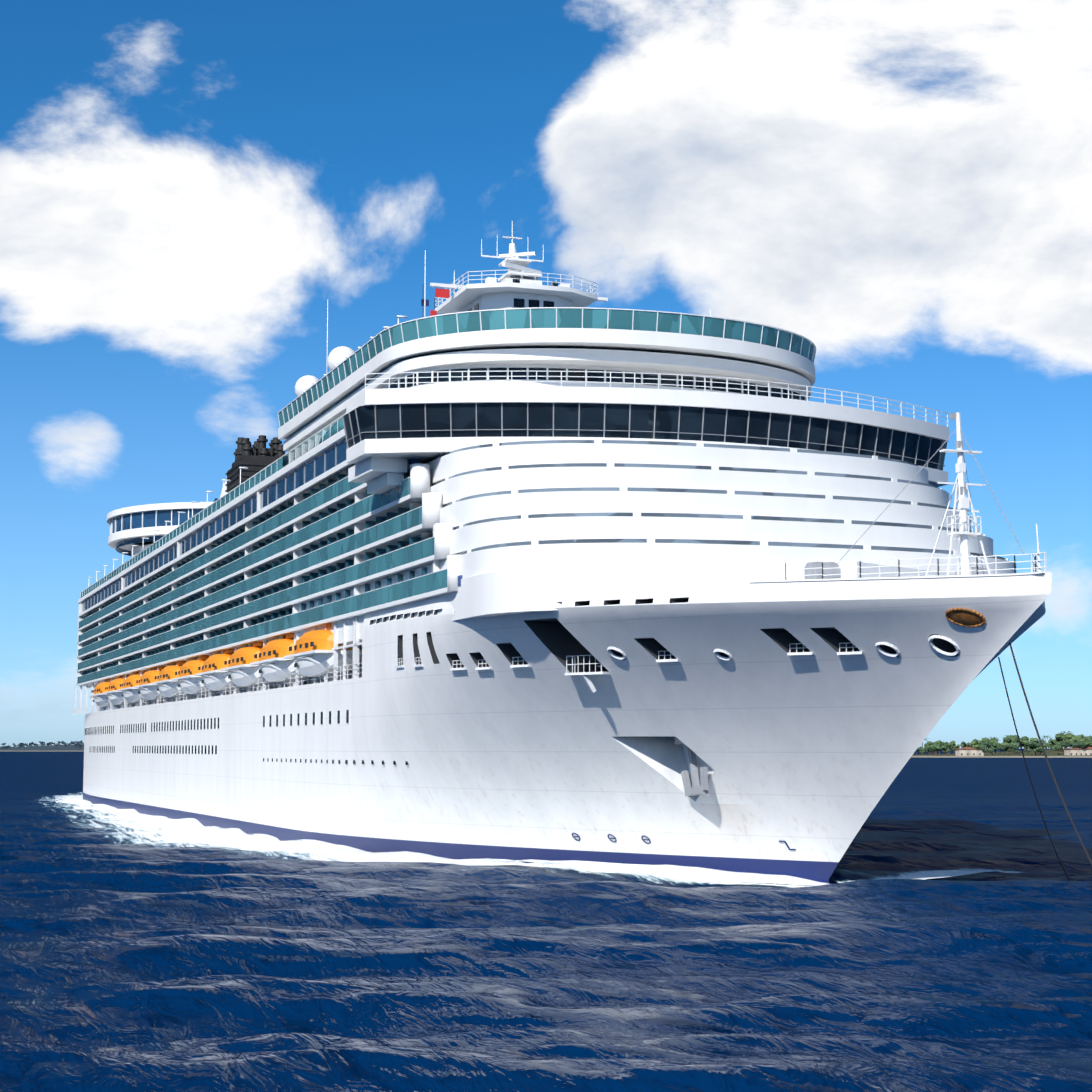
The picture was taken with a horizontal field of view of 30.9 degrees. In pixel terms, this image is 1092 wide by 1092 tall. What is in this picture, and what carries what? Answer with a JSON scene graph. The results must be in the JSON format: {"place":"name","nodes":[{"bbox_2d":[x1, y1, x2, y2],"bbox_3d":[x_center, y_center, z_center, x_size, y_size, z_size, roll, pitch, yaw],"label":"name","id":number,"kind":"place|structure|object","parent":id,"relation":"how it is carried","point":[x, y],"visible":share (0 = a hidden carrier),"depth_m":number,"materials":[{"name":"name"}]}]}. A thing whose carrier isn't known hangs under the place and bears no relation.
{"place":"outdoors","nodes":[
{"label":"outdoors","id":0,"kind":"place"},
{"bbox_2d":[0,745,83,750],"bbox_3d":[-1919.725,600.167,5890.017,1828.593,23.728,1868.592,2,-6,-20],"label":"shore ground","id":1,"kind":"structure","parent":0,"point":[55,748],"depth_m":5444.22,"materials":[{"name":"green plant"}]},
{"bbox_2d":[0,740,83,748],"bbox_3d":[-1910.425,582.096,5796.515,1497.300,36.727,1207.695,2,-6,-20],"label":"shore trees","id":2,"kind":"object","parent":1,"relation":"on","point":[78,743],"visible":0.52,"depth_m":5552.82,"materials":[{"name":"green plant"}]},
{"bbox_2d":[225,435,284,492],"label":"funnel stacks","id":3,"kind":"object","parent":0,"point":[257,456],"visible":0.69,"depth_m":279.42,"materials":[{"name":"black metal"}]},
{"bbox_2d":[409,458,461,586],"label":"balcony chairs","id":4,"kind":"object","parent":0,"point":[413,461],"depth_m":139.91,"materials":[{"name":"white"}]},
{"bbox_2d":[0,749,1051,752],"bbox_3d":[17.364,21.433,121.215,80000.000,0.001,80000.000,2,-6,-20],"label":"land","id":5,"kind":"structure","parent":0,"point":[941,751],"depth_m":5284.45,"materials":[{"name":"green plant"}]},
{"bbox_2d":[0,753,1091,1091],"bbox_3d":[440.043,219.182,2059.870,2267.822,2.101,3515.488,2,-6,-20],"label":"sea waves","id":6,"kind":"object","parent":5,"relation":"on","point":[126,965],"visible":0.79,"depth_m":74.20,"materials":[{"name":"liquid"}]},
{"bbox_2d":[38,792,1021,887],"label":"wake foam","id":7,"kind":"object","parent":6,"relation":"on","point":[190,832],"visible":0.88,"depth_m":148.12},
{"bbox_2d":[83,572,1051,882],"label":"hull","id":8,"kind":"object","parent":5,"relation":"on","point":[805,758],"visible":0.69,"depth_m":126.05,"materials":[{"name":"paint"}]},
{"bbox_2d":[85,709,348,754],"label":"porthole frames","id":9,"kind":"structure","parent":8,"relation":"attached to","point":[91,747],"depth_m":224.83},
{"bbox_2d":[73,616,361,713],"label":"davits","id":10,"kind":"object","parent":8,"relation":"attached to","point":[357,658],"visible":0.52,"depth_m":174.77,"materials":[{"name":"white paint"}]},
{"bbox_2d":[94,623,352,693],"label":"lifeboat canopies","id":11,"kind":"object","parent":10,"relation":"on","point":[322,639],"visible":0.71,"depth_m":188.85,"materials":[{"name":"orange plastic"}]},
{"bbox_2d":[91,642,313,701],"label":"lifeboat windows","id":12,"kind":"structure","parent":11,"relation":"in","point":[255,657],"depth_m":192.59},
{"bbox_2d":[89,650,361,707],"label":"lifeboat hulls","id":13,"kind":"object","parent":10,"relation":"hanging from","point":[318,663],"visible":0.77,"depth_m":187.91,"materials":[{"name":"white plastic"}]},
{"bbox_2d":[85,710,408,764],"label":"hull window glass","id":14,"kind":"object","parent":8,"relation":"in","point":[90,731],"visible":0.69,"depth_m":215.84,"materials":[{"name":"black glass"}]},
{"bbox_2d":[77,460,459,685],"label":"balcony decks","id":15,"kind":"object","parent":8,"relation":"on","point":[419,477],"visible":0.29,"depth_m":168.62,"materials":[{"name":"white metal"}]},
{"bbox_2d":[107,502,212,557],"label":"observation lounge","id":16,"kind":"object","parent":15,"relation":"on","point":[115,538],"visible":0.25,"depth_m":294.80,"materials":[{"name":"white metal"}]},
{"bbox_2d":[112,509,202,555],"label":"observation lounge windows","id":17,"kind":"structure","parent":16,"relation":"in","point":[149,518],"depth_m":294.24,"materials":[{"name":"blue glass"}]},
{"bbox_2d":[78,429,354,616],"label":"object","id":18,"kind":"object","parent":15,"relation":"on","point":[339,436],"visible":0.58,"depth_m":195.32,"materials":[{"name":"white metal"}]},
{"bbox_2d":[80,456,282,597],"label":"glass balustrade","id":19,"kind":"object","parent":18,"relation":"on","point":[191,520],"visible":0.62,"depth_m":215.96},
{"bbox_2d":[81,457,282,597],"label":"roof screen","id":20,"kind":"object","parent":19,"relation":"attached to","point":[275,467],"visible":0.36,"depth_m":215.16,"materials":[{"name":"teal glass"}]},
{"bbox_2d":[84,443,335,610],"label":"super lido mullions","id":21,"kind":"object","parent":18,"relation":"attached to","point":[215,527],"visible":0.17,"depth_m":206.13,"materials":[{"name":"white metal"}]},
{"bbox_2d":[82,438,352,615],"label":"window band","id":22,"kind":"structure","parent":18,"relation":"in","point":[341,448],"depth_m":193.78,"materials":[{"name":"blue glass"}]},
{"bbox_2d":[220,481,226,497],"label":"funnel casing","id":23,"kind":"object","parent":18,"relation":"on","point":[225,488],"visible":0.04,"depth_m":286.59,"materials":[{"name":"white metal"}]},
{"bbox_2d":[88,250,710,586],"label":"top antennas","id":24,"kind":"object","parent":18,"relation":"on","point":[384,327],"visible":0.19,"depth_m":202.37,"materials":[{"name":"white paint"}]},
{"bbox_2d":[421,299,428,305],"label":"signal flag","id":25,"kind":"object","parent":24,"relation":"attached to","point":[422,302],"visible":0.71,"depth_m":175.66,"materials":[{"name":"blue fabric"}]},
{"bbox_2d":[278,328,814,451],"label":"decks","id":26,"kind":"object","parent":18,"relation":"on","point":[800,369],"visible":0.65,"depth_m":148.84,"materials":[{"name":"white paint"}]},
{"bbox_2d":[295,346,353,396],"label":"radomes","id":27,"kind":"object","parent":26,"relation":"on","point":[337,356],"visible":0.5,"depth_m":183.91,"materials":[{"name":"white paint"}]},
{"bbox_2d":[430,221,607,314],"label":"radar mast","id":28,"kind":"object","parent":26,"relation":"on","point":[489,293],"visible":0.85,"depth_m":176.43,"materials":[{"name":"white metal"}]},
{"bbox_2d":[430,288,448,317],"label":"red mast flags","id":29,"kind":"object","parent":28,"relation":"attached to","point":[442,293],"visible":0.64,"depth_m":176.26},
{"bbox_2d":[467,278,557,312],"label":"windows","id":30,"kind":"structure","parent":28,"relation":"in","point":[519,303],"depth_m":175.44,"materials":[{"name":"black glass"}]},
{"bbox_2d":[434,270,596,305],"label":"railing","id":31,"kind":"object","parent":28,"relation":"on","point":[495,278],"visible":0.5,"depth_m":174.76,"materials":[{"name":"white metal"}]},
{"bbox_2d":[277,307,815,459],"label":"windscreen frame","id":32,"kind":"object","parent":26,"relation":"on","point":[456,313],"visible":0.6,"depth_m":151.03,"materials":[{"name":"white metal"}]},
{"bbox_2d":[278,308,814,466],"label":"windscreen","id":33,"kind":"object","parent":32,"relation":"in","point":[572,318],"visible":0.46,"depth_m":148.52,"materials":[{"name":"teal glass"}]},
{"bbox_2d":[292,347,806,435],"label":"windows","id":34,"kind":"structure","parent":26,"relation":"on","point":[442,376],"depth_m":149.19,"materials":[{"name":"glass"}]},
{"bbox_2d":[82,469,432,674],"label":"balcony recesses","id":35,"kind":"object","parent":15,"relation":"attached to","point":[348,562],"visible":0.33,"depth_m":182.76,"materials":[{"name":"black glass"}]},
{"bbox_2d":[77,477,446,683],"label":"balcony railings","id":36,"kind":"object","parent":15,"relation":"attached to","point":[409,554],"visible":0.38,"depth_m":175.69,"materials":[{"name":"teal glass"}]},
{"bbox_2d":[597,665,707,795],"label":"bow anchor","id":37,"kind":"object","parent":8,"relation":"on","point":[696,789],"visible":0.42,"depth_m":123.69,"materials":[{"name":"grey metal"}]},
{"bbox_2d":[294,440,1013,647],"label":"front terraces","id":38,"kind":"object","parent":8,"relation":"on","point":[535,576],"visible":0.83,"depth_m":127.83,"materials":[{"name":"white paint"}]},
{"bbox_2d":[346,386,948,493],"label":"navigation bridge","id":39,"kind":"structure","parent":38,"relation":"on","point":[380,467],"depth_m":137.87,"materials":[{"name":"white metal"}]},
{"bbox_2d":[342,403,944,469],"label":"bridge windows","id":40,"kind":"structure","parent":39,"relation":"attached to","point":[604,430],"depth_m":138.78,"materials":[{"name":"black glass"}]},
{"bbox_2d":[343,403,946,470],"bbox_3d":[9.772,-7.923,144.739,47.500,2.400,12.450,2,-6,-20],"label":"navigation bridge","id":41,"kind":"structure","parent":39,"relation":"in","point":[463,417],"depth_m":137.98,"materials":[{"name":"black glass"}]},
{"bbox_2d":[365,371,947,426],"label":"deck railing","id":42,"kind":"object","parent":39,"relation":"on","point":[658,384],"visible":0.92,"depth_m":138.05,"materials":[{"name":"white metal"}]},
{"bbox_2d":[426,440,1005,559],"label":"window strips","id":43,"kind":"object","parent":38,"relation":"on","point":[697,541],"depth_m":128.81,"materials":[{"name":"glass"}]},
{"bbox_2d":[395,635,959,743],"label":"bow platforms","id":44,"kind":"object","parent":8,"relation":"attached to","point":[716,654],"visible":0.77,"depth_m":118.17,"materials":[{"name":"white paint"}]},
{"bbox_2d":[572,833,795,849],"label":"hull markings","id":45,"kind":"object","parent":8,"relation":"on","point":[650,841],"visible":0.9,"depth_m":130.18,"materials":[{"name":"blue"}]},
{"bbox_2d":[638,412,1048,582],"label":"foredeck fittings","id":46,"kind":"object","parent":8,"relation":"on","point":[739,572],"visible":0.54,"depth_m":109.61,"materials":[{"name":"white metal"}]},
{"bbox_2d":[803,413,987,578],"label":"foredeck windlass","id":47,"kind":"object","parent":46,"relation":"attached to","point":[835,570],"visible":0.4,"depth_m":112.43,"materials":[{"name":"grey metal"}]},
{"bbox_2d":[750,515,1046,580],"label":"bow railing","id":48,"kind":"object","parent":46,"relation":"attached to","point":[1034,568],"visible":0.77,"depth_m":106.42,"materials":[{"name":"white metal"}]},
{"bbox_2d":[832,429,1023,573],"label":"rigging cables","id":49,"kind":"object","parent":46,"relation":"attached to","point":[969,492],"visible":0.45,"depth_m":109.97,"materials":[{"name":"grey metal"}]},
{"bbox_2d":[945,608,985,626],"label":"bow emblem","id":50,"kind":"object","parent":8,"relation":"attached to","point":[965,617],"visible":1,"depth_m":104.69,"materials":[{"name":"brown metal"}]},
{"bbox_2d":[998,642,1091,880],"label":"mooring lines","id":51,"kind":"object","parent":8,"relation":"attached to","point":[1065,806],"visible":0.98,"depth_m":99.60,"materials":[{"name":"grey fabric"}]},
{"bbox_2d":[0,0,1091,748],"label":"sky","id":52,"kind":"structure","parent":0,"point":[902,189],"materials":[{"name":"blue"}]},
{"bbox_2d":[911,749,1091,757],"bbox_3d":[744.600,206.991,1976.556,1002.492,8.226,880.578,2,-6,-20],"label":"shore ground","id":53,"kind":"structure","parent":0,"point":[1050,754],"depth_m":1745.84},
{"bbox_2d":[913,731,1091,755],"bbox_3d":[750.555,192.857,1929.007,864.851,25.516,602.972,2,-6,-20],"label":"trees","id":54,"kind":"object","parent":53,"relation":"on","point":[1057,744],"visible":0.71,"depth_m":1833.71,"materials":[{"name":"green plant"}]},
{"bbox_2d":[954,747,1091,755],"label":"shore buildings","id":55,"kind":"structure","parent":53,"relation":"on","point":[977,751],"depth_m":1763.06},
{"bbox_2d":[961,753,1091,754],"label":"building windows","id":56,"kind":"structure","parent":55,"relation":"attached to","point":[1071,753],"depth_m":1756.49,"materials":[{"name":"grey"}]}
]}

